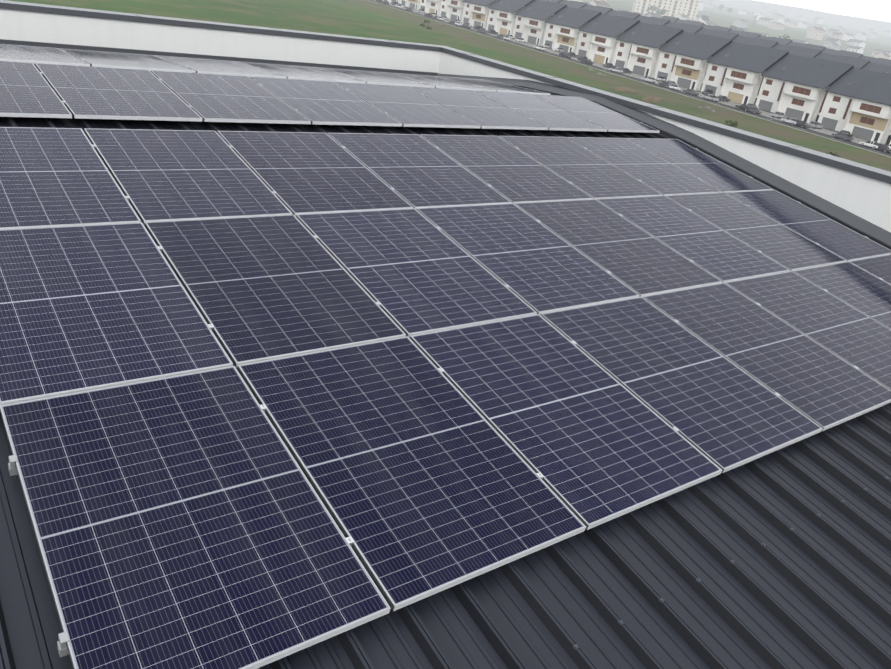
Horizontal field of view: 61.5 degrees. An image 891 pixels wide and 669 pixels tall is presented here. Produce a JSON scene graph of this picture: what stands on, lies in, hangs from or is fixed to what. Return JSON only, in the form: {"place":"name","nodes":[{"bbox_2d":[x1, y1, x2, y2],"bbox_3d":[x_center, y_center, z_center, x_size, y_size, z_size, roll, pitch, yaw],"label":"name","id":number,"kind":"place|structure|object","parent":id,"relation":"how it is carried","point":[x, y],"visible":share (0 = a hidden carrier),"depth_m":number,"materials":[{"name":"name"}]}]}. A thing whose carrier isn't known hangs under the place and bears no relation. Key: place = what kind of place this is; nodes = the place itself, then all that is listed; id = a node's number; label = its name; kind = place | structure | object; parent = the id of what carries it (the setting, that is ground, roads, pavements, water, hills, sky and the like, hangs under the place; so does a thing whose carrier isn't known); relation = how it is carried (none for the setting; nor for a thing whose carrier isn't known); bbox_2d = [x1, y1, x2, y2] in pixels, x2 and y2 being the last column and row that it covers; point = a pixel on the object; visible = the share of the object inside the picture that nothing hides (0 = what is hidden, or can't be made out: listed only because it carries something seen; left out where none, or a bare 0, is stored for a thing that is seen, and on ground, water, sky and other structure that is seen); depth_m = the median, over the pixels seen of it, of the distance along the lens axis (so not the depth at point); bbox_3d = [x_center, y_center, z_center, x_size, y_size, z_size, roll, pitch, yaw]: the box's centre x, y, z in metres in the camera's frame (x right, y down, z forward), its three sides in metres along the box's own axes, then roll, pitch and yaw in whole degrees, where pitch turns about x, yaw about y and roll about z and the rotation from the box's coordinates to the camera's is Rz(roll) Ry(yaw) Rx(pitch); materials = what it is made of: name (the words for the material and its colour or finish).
{"place":"outdoors","nodes":[
{"label":"outdoors","id":0,"kind":"place"},
{"bbox_2d":[7,0,890,171],"bbox_3d":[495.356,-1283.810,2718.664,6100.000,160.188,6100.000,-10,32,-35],"label":"terrain","id":1,"kind":"structure","parent":0,"point":[355,18],"depth_m":216.22,"materials":[{"name":"green plant"}]},
{"bbox_2d":[0,9,890,232],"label":"building walls","id":2,"kind":"structure","parent":1,"relation":"on","point":[866,198],"depth_m":12.35,"materials":[{"name":"grey paint"}]},
{"bbox_2d":[0,85,890,668],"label":"roof sheet","id":3,"kind":"object","parent":2,"relation":"on","point":[778,559],"visible":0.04,"depth_m":3.67,"materials":[{"name":"grey metal"}]},
{"bbox_2d":[0,44,890,668],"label":"solar panels","id":4,"kind":"object","parent":3,"relation":"on","point":[178,504],"visible":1,"depth_m":4.90,"materials":[{"name":"blue glass"}]},
{"bbox_2d":[0,39,890,245],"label":"roof flashing","id":5,"kind":"object","parent":3,"relation":"on","point":[840,214],"visible":0.58,"depth_m":11.75,"materials":[{"name":"metal"}]},
{"bbox_2d":[8,51,882,657],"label":"panel clamps","id":6,"kind":"object","parent":3,"relation":"on","point":[62,645],"visible":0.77,"depth_m":3.93,"materials":[{"name":"silver metal"}]},
{"bbox_2d":[0,0,890,183],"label":"copings","id":7,"kind":"object","parent":2,"relation":"on","point":[825,159],"visible":0.92,"depth_m":12.29,"materials":[{"name":"metal"}]},
{"bbox_2d":[366,9,839,156],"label":"field spoil heaps and scrub","id":8,"kind":"object","parent":1,"relation":"on","point":[653,99],"visible":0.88,"depth_m":182.44,"materials":[{"name":"green plant"}]},
{"bbox_2d":[387,0,890,145],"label":"terrace houses","id":9,"kind":"structure","parent":1,"relation":"on","point":[835,90],"depth_m":221.39,"materials":[{"name":"white paint"}]},
{"bbox_2d":[631,0,699,19],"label":"apartment block","id":10,"kind":"structure","parent":1,"relation":"on","point":[689,8],"depth_m":731.54,"materials":[{"name":"beige"}]},
{"bbox_2d":[568,0,890,59],"bbox_3d":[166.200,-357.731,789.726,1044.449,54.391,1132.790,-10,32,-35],"label":"distant buildings","id":11,"kind":"structure","parent":1,"relation":"on","point":[664,11],"depth_m":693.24,"materials":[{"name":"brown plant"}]},
{"bbox_2d":[368,0,890,157],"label":"street","id":12,"kind":"structure","parent":0,"point":[822,132],"depth_m":208.47,"materials":[{"name":"grey asphalt"}]},
{"bbox_2d":[375,0,890,152],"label":"parked cars","id":13,"kind":"object","parent":12,"relation":"on","point":[845,135],"visible":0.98,"depth_m":209.26,"materials":[{"name":"white paint"}]},
{"bbox_2d":[755,0,890,21],"label":"sky","id":14,"kind":"structure","parent":0,"point":[880,10],"materials":[{"name":"white"}]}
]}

